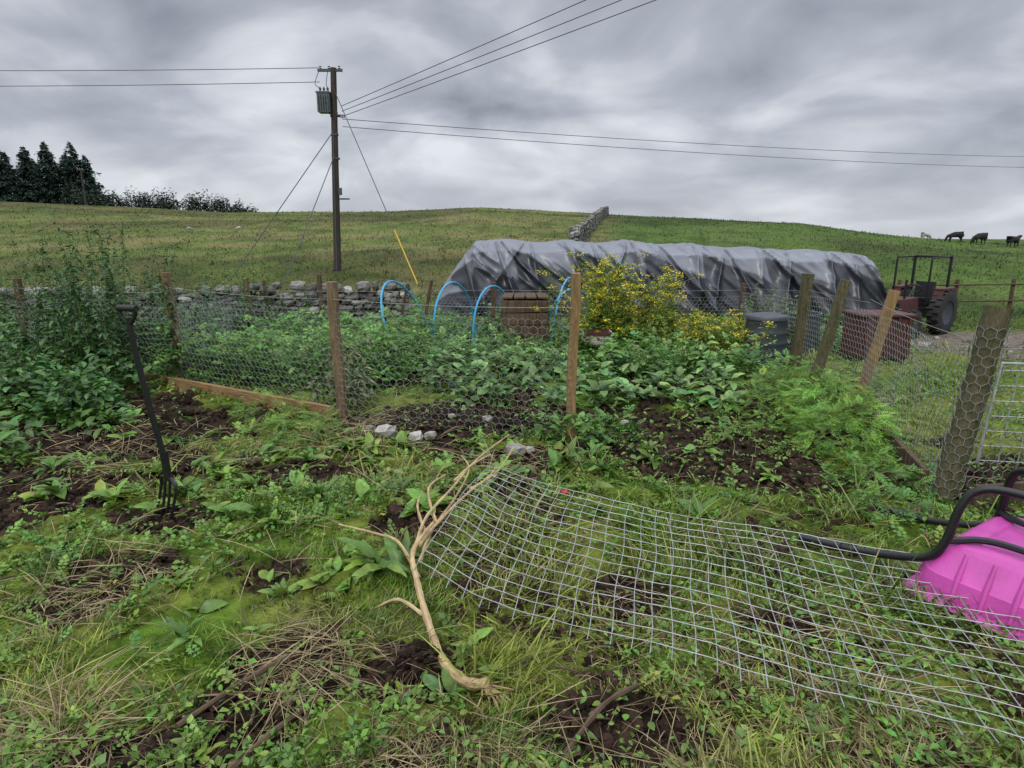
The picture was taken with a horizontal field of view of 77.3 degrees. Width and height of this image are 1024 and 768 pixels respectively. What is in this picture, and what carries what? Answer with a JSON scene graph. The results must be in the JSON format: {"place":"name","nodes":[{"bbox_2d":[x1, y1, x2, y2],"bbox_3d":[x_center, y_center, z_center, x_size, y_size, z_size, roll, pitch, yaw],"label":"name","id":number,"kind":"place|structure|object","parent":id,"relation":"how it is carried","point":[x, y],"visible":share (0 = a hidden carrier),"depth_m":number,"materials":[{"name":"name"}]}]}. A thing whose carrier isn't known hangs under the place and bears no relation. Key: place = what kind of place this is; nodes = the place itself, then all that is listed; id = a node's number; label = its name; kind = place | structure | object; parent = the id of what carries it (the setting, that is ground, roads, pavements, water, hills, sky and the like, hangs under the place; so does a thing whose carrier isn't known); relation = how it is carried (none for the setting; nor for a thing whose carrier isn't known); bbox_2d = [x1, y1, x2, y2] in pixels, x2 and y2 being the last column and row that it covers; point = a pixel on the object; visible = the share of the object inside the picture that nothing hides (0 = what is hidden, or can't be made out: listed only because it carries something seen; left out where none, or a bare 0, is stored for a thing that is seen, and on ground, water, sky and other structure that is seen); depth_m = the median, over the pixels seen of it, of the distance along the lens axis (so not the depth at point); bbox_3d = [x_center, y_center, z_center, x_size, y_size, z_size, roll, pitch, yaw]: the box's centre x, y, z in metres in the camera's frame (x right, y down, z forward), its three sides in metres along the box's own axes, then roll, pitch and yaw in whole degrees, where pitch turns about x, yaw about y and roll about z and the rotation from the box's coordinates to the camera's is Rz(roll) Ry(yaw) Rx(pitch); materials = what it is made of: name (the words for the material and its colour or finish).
{"place":"outdoors","nodes":[
{"label":"outdoors","id":0,"kind":"place"},
{"bbox_2d":[0,391,1022,767],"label":"dead twigs","id":1,"kind":"object","parent":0,"point":[596,711],"visible":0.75,"depth_m":2.09,"materials":[{"name":"brown wood"}]},
{"bbox_2d":[0,202,1023,767],"bbox_3d":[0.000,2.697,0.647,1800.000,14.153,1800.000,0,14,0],"label":"ground","id":2,"kind":"structure","parent":0,"point":[234,604],"depth_m":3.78,"materials":[{"name":"green plant"}]},
{"bbox_2d":[0,151,18,193],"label":"spruce tree","id":3,"kind":"object","parent":2,"relation":"on","point":[6,160],"visible":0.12,"depth_m":98.58,"materials":[{"name":"green plant"}]},
{"bbox_2d":[0,151,33,201],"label":"spruce tree","id":4,"kind":"object","parent":2,"relation":"on","point":[4,171],"visible":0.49,"depth_m":95.28,"materials":[{"name":"green plant"}]},
{"bbox_2d":[12,278,35,368],"bbox_3d":[-5.289,-0.567,6.960,0.077,1.152,0.067,0,14,0],"label":"fence post","id":5,"kind":"object","parent":2,"relation":"on","point":[18,281],"visible":0.42,"depth_m":6.87,"materials":[{"name":"brown wood"}]},
{"bbox_2d":[7,151,40,200],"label":"spruce tree","id":6,"kind":"object","parent":2,"relation":"on","point":[31,159],"visible":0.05,"depth_m":98.64,"materials":[{"name":"green plant"}]},
{"bbox_2d":[2,146,49,202],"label":"spruce tree","id":7,"kind":"object","parent":2,"relation":"on","point":[24,169],"visible":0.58,"depth_m":95.54,"materials":[{"name":"green plant"}]},
{"bbox_2d":[25,141,71,203],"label":"spruce tree","id":8,"kind":"object","parent":2,"relation":"on","point":[46,184],"visible":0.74,"depth_m":95.55,"materials":[{"name":"green plant"}]},
{"bbox_2d":[46,152,81,203],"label":"spruce tree","id":9,"kind":"object","parent":2,"relation":"on","point":[63,155],"visible":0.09,"depth_m":97.38,"materials":[{"name":"green plant"}]},
{"bbox_2d":[55,141,102,201],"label":"spruce tree","id":10,"kind":"object","parent":2,"relation":"on","point":[71,165],"visible":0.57,"depth_m":96.48,"materials":[{"name":"green plant"}]},
{"bbox_2d":[77,168,86,204],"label":"utility pole","id":11,"kind":"object","parent":2,"relation":"on","point":[84,194],"visible":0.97,"depth_m":88.03,"materials":[{"name":"brown wood"}]},
{"bbox_2d":[74,155,106,203],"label":"spruce tree","id":12,"kind":"object","parent":2,"relation":"on","point":[88,174],"visible":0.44,"depth_m":97.96,"materials":[{"name":"green plant"}]},
{"bbox_2d":[4,211,204,385],"bbox_3d":[-4.213,-0.850,6.482,2.050,1.721,1.357,0,14,0],"label":"nettle patch","id":13,"kind":"object","parent":2,"relation":"on","point":[85,337],"visible":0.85,"depth_m":6.46,"materials":[{"name":"green plant"}]},
{"bbox_2d":[115,305,177,520],"bbox_3d":[-1.861,0.177,3.330,0.240,1.172,0.097,6,15,24],"label":"digging fork","id":14,"kind":"object","parent":2,"relation":"on","point":[166,475],"visible":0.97,"depth_m":3.32,"materials":[{"name":"black paint"}]},
{"bbox_2d":[0,259,315,347],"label":"thistle patch","id":15,"kind":"object","parent":2,"relation":"on","point":[244,322],"visible":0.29,"depth_m":8.80,"materials":[{"name":"green plant"}]},
{"bbox_2d":[58,180,258,212],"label":"distant tree row","id":16,"kind":"object","parent":2,"relation":"on","point":[218,205],"visible":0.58,"depth_m":92.81,"materials":[{"name":"green plant"}]},
{"bbox_2d":[160,272,185,378],"bbox_3d":[-3.296,-0.450,6.268,0.104,1.273,0.079,0,14,0],"label":"fence post","id":17,"kind":"object","parent":2,"relation":"on","point":[168,280],"visible":0.56,"depth_m":6.19,"materials":[{"name":"brown wood"}]},
{"bbox_2d":[0,288,368,463],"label":"undergrowth","id":18,"kind":"object","parent":2,"relation":"on","point":[51,401],"visible":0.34,"depth_m":5.44,"materials":[{"name":"green plant"}]},
{"bbox_2d":[0,281,415,335],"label":"dry stone wall","id":19,"kind":"structure","parent":2,"relation":"on","point":[312,289],"depth_m":11.91,"materials":[{"name":"grey stone"}]},
{"bbox_2d":[132,372,333,420],"bbox_3d":[-2.655,0.078,5.845,2.755,0.120,0.044,8,15,29],"label":"timber board","id":20,"kind":"object","parent":2,"relation":"on","point":[183,384],"visible":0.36,"depth_m":5.70,"materials":[{"name":"brown wood"}]},
{"bbox_2d":[243,278,252,315],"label":"fence post","id":21,"kind":"object","parent":2,"relation":"on","point":[245,284],"visible":0.21,"depth_m":9.52,"materials":[{"name":"brown wood"}]},
{"bbox_2d":[262,280,268,326],"bbox_3d":[-3.600,-0.973,9.433,0.054,1.102,0.052,0,14,0],"label":"garden stake","id":22,"kind":"object","parent":2,"relation":"on","point":[264,287],"visible":0.33,"depth_m":9.34,"materials":[{"name":"brown wood"}]},
{"bbox_2d":[134,295,465,394],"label":"potato plants","id":23,"kind":"object","parent":2,"relation":"on","point":[293,360],"visible":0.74,"depth_m":6.59,"materials":[{"name":"green plant"}]},
{"bbox_2d":[317,274,324,321],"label":"fence post","id":24,"kind":"object","parent":2,"relation":"on","point":[319,285],"visible":0.48,"depth_m":9.72,"materials":[{"name":"brown wood"}]},
{"bbox_2d":[315,65,349,270],"bbox_3d":[-6.331,-7.438,22.829,0.991,7.313,0.500,0,14,0],"label":"utility pole","id":25,"kind":"object","parent":2,"relation":"on","point":[327,102],"visible":0.95,"depth_m":22.54,"materials":[{"name":"brown wood"}]},
{"bbox_2d":[230,94,394,282],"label":"guy wires","id":26,"kind":"object","parent":25,"relation":"attached to","point":[317,197],"visible":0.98,"depth_m":21.98,"materials":[{"name":"grey metal"}]},
{"bbox_2d":[394,230,417,283],"bbox_3d":[-3.513,-4.210,21.180,1.157,1.757,0.044,12,18,41],"label":"yellow guy guard","id":27,"kind":"object","parent":26,"relation":"attached to","point":[405,257],"visible":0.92,"depth_m":21.16,"materials":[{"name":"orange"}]},
{"bbox_2d":[0,0,1023,167],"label":"overhead power lines","id":28,"kind":"object","parent":25,"relation":"attached to","point":[470,69],"visible":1,"depth_m":22.91,"materials":[{"name":"grey metal"}]},
{"bbox_2d":[326,281,347,420],"bbox_3d":[-1.419,-0.189,5.220,0.092,1.281,0.085,0,14,0],"label":"fence post","id":29,"kind":"object","parent":2,"relation":"on","point":[332,292],"visible":0.78,"depth_m":5.17,"materials":[{"name":"brown wood"}]},
{"bbox_2d":[306,324,375,409],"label":"bolted weeds","id":30,"kind":"object","parent":2,"relation":"on","point":[358,379],"visible":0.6,"depth_m":5.59,"materials":[{"name":"green plant"}]},
{"bbox_2d":[399,283,409,329],"bbox_3d":[-1.625,-0.911,9.346,0.298,1.108,0.051,0,14,0],"label":"garden stake","id":31,"kind":"object","parent":2,"relation":"on","point":[404,301],"visible":0.38,"depth_m":9.26,"materials":[{"name":"brown wood"}]},
{"bbox_2d":[380,280,435,339],"bbox_3d":[-1.386,-0.849,8.421,0.375,1.028,1.381,3,14,14],"label":"blue pipe hoop","id":32,"kind":"object","parent":2,"relation":"on","point":[401,285],"visible":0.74,"depth_m":8.34,"materials":[{"name":"blue plastic"}]},
{"bbox_2d":[376,627,441,690],"bbox_3d":[-0.344,0.985,2.232,0.238,0.164,0.239,-6,15,-23],"label":"root ball","id":33,"kind":"object","parent":2,"relation":"on","point":[418,654],"visible":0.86,"depth_m":2.19,"materials":[{"name":"soil"}]},
{"bbox_2d":[424,280,432,327],"bbox_3d":[-1.250,-0.943,9.235,0.249,1.107,0.052,0,14,0],"label":"garden stake","id":34,"kind":"object","parent":2,"relation":"on","point":[428,297],"visible":0.45,"depth_m":9.15,"materials":[{"name":"brown wood"}]},
{"bbox_2d":[338,434,518,717],"bbox_3d":[-0.414,0.697,3.040,0.882,0.278,2.116,0,14,0],"label":"uprooted stalk","id":35,"kind":"object","parent":2,"relation":"on","point":[425,535],"visible":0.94,"depth_m":2.70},
{"bbox_2d":[432,281,477,345],"bbox_3d":[-0.765,-0.876,8.594,0.080,0.994,1.226,6,15,23],"label":"blue pipe hoop","id":36,"kind":"object","parent":2,"relation":"on","point":[442,289],"visible":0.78,"depth_m":8.47,"materials":[{"name":"blue plastic"}]},
{"bbox_2d":[472,285,504,348],"bbox_3d":[-0.244,-0.900,8.844,0.069,0.923,1.167,7,15,28],"label":"blue pipe hoop","id":37,"kind":"object","parent":2,"relation":"on","point":[484,290],"visible":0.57,"depth_m":8.44,"materials":[{"name":"blue plastic"}]},
{"bbox_2d":[491,282,495,324],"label":"fence post","id":38,"kind":"object","parent":2,"relation":"on","point":[493,301],"visible":0.38,"depth_m":9.85,"materials":[{"name":"brown wood"}]},
{"bbox_2d":[362,413,628,458],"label":"garden stones","id":39,"kind":"object","parent":2,"relation":"on","point":[387,429],"visible":0.69,"depth_m":4.75,"materials":[{"name":"grey stone"}]},
{"bbox_2d":[0,367,1013,767],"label":"broadleaf weeds","id":40,"kind":"object","parent":2,"relation":"on","point":[370,559],"visible":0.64,"depth_m":3.57,"materials":[{"name":"green plant"}]},
{"bbox_2d":[0,360,1023,767],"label":"soil clods","id":41,"kind":"object","parent":2,"relation":"on","point":[608,678],"visible":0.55,"depth_m":2.92,"materials":[{"name":"brown soil"}]},
{"bbox_2d":[0,353,1023,767],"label":"weeds","id":42,"kind":"object","parent":2,"relation":"on","point":[272,755],"visible":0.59,"depth_m":2.29,"materials":[{"name":"green plant"}]},
{"bbox_2d":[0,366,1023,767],"bbox_3d":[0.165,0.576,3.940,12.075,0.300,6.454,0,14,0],"label":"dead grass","id":43,"kind":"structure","parent":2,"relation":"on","point":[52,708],"depth_m":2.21,"materials":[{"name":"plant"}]},
{"bbox_2d":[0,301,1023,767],"bbox_3d":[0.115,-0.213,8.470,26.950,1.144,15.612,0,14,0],"label":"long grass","id":44,"kind":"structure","parent":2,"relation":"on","point":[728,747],"depth_m":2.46,"materials":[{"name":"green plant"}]},
{"bbox_2d":[16,287,1023,498],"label":"wire netting fence","id":45,"kind":"object","parent":2,"relation":"on","point":[220,307],"visible":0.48,"depth_m":5.06,"materials":[{"name":"grey metal"}]},
{"bbox_2d":[501,293,548,352],"bbox_3d":[0.169,-0.760,8.405,0.610,0.820,0.635,0,14,0],"label":"wooden compost box","id":46,"kind":"object","parent":2,"relation":"on","point":[540,301],"visible":0.65,"depth_m":8.08,"materials":[{"name":"brown wood"}]},
{"bbox_2d":[481,288,591,348],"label":"bolted weeds","id":47,"kind":"object","parent":2,"relation":"on","point":[491,319],"visible":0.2,"depth_m":8.90,"materials":[{"name":"green plant"}]},
{"bbox_2d":[551,277,570,341],"bbox_3d":[0.747,-0.931,8.715,0.072,1.043,1.307,5,14,20],"label":"blue pipe hoop","id":48,"kind":"object","parent":2,"relation":"on","point":[562,287],"visible":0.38,"depth_m":8.24,"materials":[{"name":"blue plastic"}]},
{"bbox_2d":[561,489,568,529],"bbox_3d":[0.273,0.654,3.294,0.047,0.227,0.049,0,14,0],"label":"red poppy","id":49,"kind":"object","parent":2,"relation":"on","point":[565,492],"visible":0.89,"depth_m":3.29,"materials":[{"name":"red plant"}]},
{"bbox_2d":[566,273,580,445],"bbox_3d":[0.442,-0.104,4.654,0.087,1.392,0.076,0,14,0],"label":"fence post","id":50,"kind":"object","parent":2,"relation":"on","point":[575,308],"visible":0.73,"depth_m":4.59,"materials":[{"name":"brown wood"}]},
{"bbox_2d":[549,288,597,321],"bbox_3d":[0.825,-0.842,8.642,0.802,0.903,0.026,-4,14,-15],"label":"blue pipe hoop","id":51,"kind":"object","parent":2,"relation":"on","point":[565,291],"visible":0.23,"depth_m":8.52,"materials":[{"name":"blue plastic"}]},
{"bbox_2d":[225,348,940,530],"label":"weed clumps","id":52,"kind":"object","parent":2,"relation":"on","point":[815,418],"visible":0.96,"depth_m":4.75,"materials":[{"name":"green plant"}]},
{"bbox_2d":[568,206,608,241],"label":"dry stone wall","id":53,"kind":"structure","parent":2,"relation":"on","point":[584,229],"depth_m":41.38,"materials":[{"name":"grey stone"}]},
{"bbox_2d":[407,322,777,410],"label":"vegetable bed plants","id":54,"kind":"object","parent":2,"relation":"on","point":[620,359],"visible":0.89,"depth_m":6.61,"materials":[{"name":"green plant"}]},
{"bbox_2d":[529,251,704,358],"bbox_3d":[1.394,-0.933,7.906,1.967,1.375,1.958,7,15,26],"label":"yellow flowering fennel","id":55,"kind":"object","parent":2,"relation":"on","point":[601,313],"visible":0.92,"depth_m":7.79,"materials":[{"name":"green plant"}]},
{"bbox_2d":[340,303,916,352],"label":"hedge weeds","id":56,"kind":"object","parent":2,"relation":"on","point":[480,322],"visible":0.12,"depth_m":9.59,"materials":[{"name":"green plant"}]},
{"bbox_2d":[429,238,898,326],"bbox_3d":[3.450,-2.520,15.438,10.600,1.927,4.467,0,14,0],"label":"tarpaulin covered stack","id":57,"kind":"object","parent":2,"relation":"on","point":[509,265],"visible":0.66,"depth_m":14.03,"materials":[{"name":"grey plastic"}]},
{"bbox_2d":[414,467,1023,742],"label":"weldmesh panel","id":58,"kind":"object","parent":2,"relation":"on","point":[761,645],"visible":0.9,"depth_m":2.55,"materials":[{"name":"metal"}]},
{"bbox_2d":[661,305,788,367],"bbox_3d":[2.512,-0.598,7.753,1.543,0.752,1.600,7,15,27],"label":"yellow flowering fennel","id":59,"kind":"object","parent":2,"relation":"on","point":[736,329],"visible":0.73,"depth_m":7.52,"materials":[{"name":"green plant"}]},
{"bbox_2d":[738,283,746,321],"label":"fence post","id":60,"kind":"object","parent":2,"relation":"on","point":[742,289],"visible":0.4,"depth_m":9.74,"materials":[{"name":"brown wood"}]},
{"bbox_2d":[741,312,788,367],"bbox_3d":[2.980,-0.527,7.535,0.510,0.625,0.510,0,14,0],"label":"compost bin","id":61,"kind":"object","parent":2,"relation":"on","point":[779,320],"visible":0.73,"depth_m":7.33,"materials":[{"name":"plastic"}]},
{"bbox_2d":[739,282,799,351],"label":"bolted weeds","id":62,"kind":"object","parent":2,"relation":"on","point":[788,314],"visible":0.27,"depth_m":8.67,"materials":[{"name":"green plant"}]},
{"bbox_2d":[788,273,814,366],"bbox_3d":[3.224,-0.627,7.151,0.146,1.205,0.106,0,14,0],"label":"fence post","id":63,"kind":"object","parent":2,"relation":"on","point":[805,292],"visible":0.8,"depth_m":7.09,"materials":[{"name":"brown wood"}]},
{"bbox_2d":[781,310,821,353],"bbox_3d":[3.900,-0.704,8.675,0.520,0.530,0.520,0,14,0],"label":"plastic barrel","id":64,"kind":"object","parent":2,"relation":"on","point":[812,326],"visible":0.41,"depth_m":8.48,"materials":[{"name":"grey plastic"}]},
{"bbox_2d":[806,279,850,390],"bbox_3d":[2.968,-0.375,6.051,0.343,1.218,0.099,-2,14,-8],"label":"fence post","id":65,"kind":"object","parent":2,"relation":"on","point":[830,331],"visible":0.67,"depth_m":6.00,"materials":[{"name":"brown wood"}]},
{"bbox_2d":[854,289,900,397],"bbox_3d":[3.189,-0.259,5.646,0.285,1.142,0.079,0,14,0],"label":"fence post","id":66,"kind":"object","parent":2,"relation":"on","point":[892,297],"visible":0.66,"depth_m":5.58,"materials":[{"name":"brown wood"}]},
{"bbox_2d":[840,310,917,362],"bbox_3d":[4.450,-0.582,7.831,0.640,0.598,0.500,0,14,0],"label":"red feed box","id":67,"kind":"object","parent":2,"relation":"on","point":[899,318],"visible":0.56,"depth_m":7.63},
{"bbox_2d":[842,386,929,489],"bbox_3d":[2.725,0.327,4.784,0.030,0.130,2.122,4,14,15],"label":"timber edging","id":68,"kind":"object","parent":2,"relation":"on","point":[907,455],"visible":0.46,"depth_m":4.20,"materials":[{"name":"brown wood"}]},
{"bbox_2d":[798,467,1023,643],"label":"wheelbarrow","id":69,"kind":"object","parent":2,"relation":"on","point":[982,563],"visible":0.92,"depth_m":2.59,"materials":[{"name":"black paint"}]},
{"bbox_2d":[825,327,1023,352],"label":"rubble stones","id":70,"kind":"object","parent":2,"relation":"on","point":[961,347],"visible":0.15,"depth_m":12.16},
{"bbox_2d":[891,255,958,338],"bbox_3d":[9.257,-2.041,14.833,2.160,1.807,1.233,-9,16,-34],"label":"compact tractor","id":71,"kind":"object","parent":2,"relation":"on","point":[933,304],"visible":0.61,"depth_m":14.74,"materials":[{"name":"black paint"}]},
{"bbox_2d":[920,232,930,239],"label":"sheep","id":72,"kind":"object","parent":2,"relation":"on","point":[926,234],"visible":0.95,"depth_m":47.51},
{"bbox_2d":[944,231,963,241],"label":"cow","id":73,"kind":"object","parent":2,"relation":"on","point":[960,235],"visible":1,"depth_m":44.99},
{"bbox_2d":[897,279,1023,307],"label":"rail fence","id":74,"kind":"object","parent":2,"relation":"on","point":[1011,293],"visible":0.47,"depth_m":17.65,"materials":[{"name":"brown wood"}]},
{"bbox_2d":[930,305,1013,504],"bbox_3d":[2.539,0.209,3.582,0.301,1.296,0.131,-3,14,-12],"label":"fence post","id":75,"kind":"object","parent":2,"relation":"on","point":[997,318],"visible":0.81,"depth_m":3.52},
{"bbox_2d":[970,233,987,243],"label":"cow","id":76,"kind":"object","parent":2,"relation":"on","point":[982,236],"visible":0.98,"depth_m":43.70},
{"bbox_2d":[971,481,1023,505],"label":"timber edging","id":77,"kind":"object","parent":2,"relation":"on","point":[1018,485],"visible":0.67,"depth_m":3.61,"materials":[{"name":"brown wood"}]},
{"bbox_2d":[975,362,1023,468],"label":"wire hurdle","id":78,"kind":"object","parent":2,"relation":"on","point":[978,460],"visible":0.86,"depth_m":4.11,"materials":[{"name":"grey metal"}]},
{"bbox_2d":[1006,235,1021,246],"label":"cow","id":79,"kind":"object","parent":2,"relation":"on","point":[1011,239],"visible":0.96,"depth_m":43.31},
{"bbox_2d":[0,203,1023,331],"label":"field grass","id":80,"kind":"structure","parent":0,"point":[533,240],"depth_m":36.30,"materials":[{"name":"green plant"}]},
{"bbox_2d":[0,0,1023,238],"label":"sky","id":81,"kind":"structure","parent":0,"point":[923,78],"materials":[{"name":"grey"}]},
{"bbox_3d":[1.000,-0.350,7.629,0.340,0.260,0.240,0,13,0],"label":"low stool","id":82,"kind":"object","parent":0,"visible":0},
{"bbox_2d":[581,329,611,343],"bbox_3d":[1.000,-0.558,7.579,0.340,0.142,0.230,0,14,0],"label":"plastic crate","id":83,"kind":"object","parent":82,"relation":"on","point":[606,333],"visible":0.62,"depth_m":7.47,"materials":[{"name":"white plastic"}]}
]}

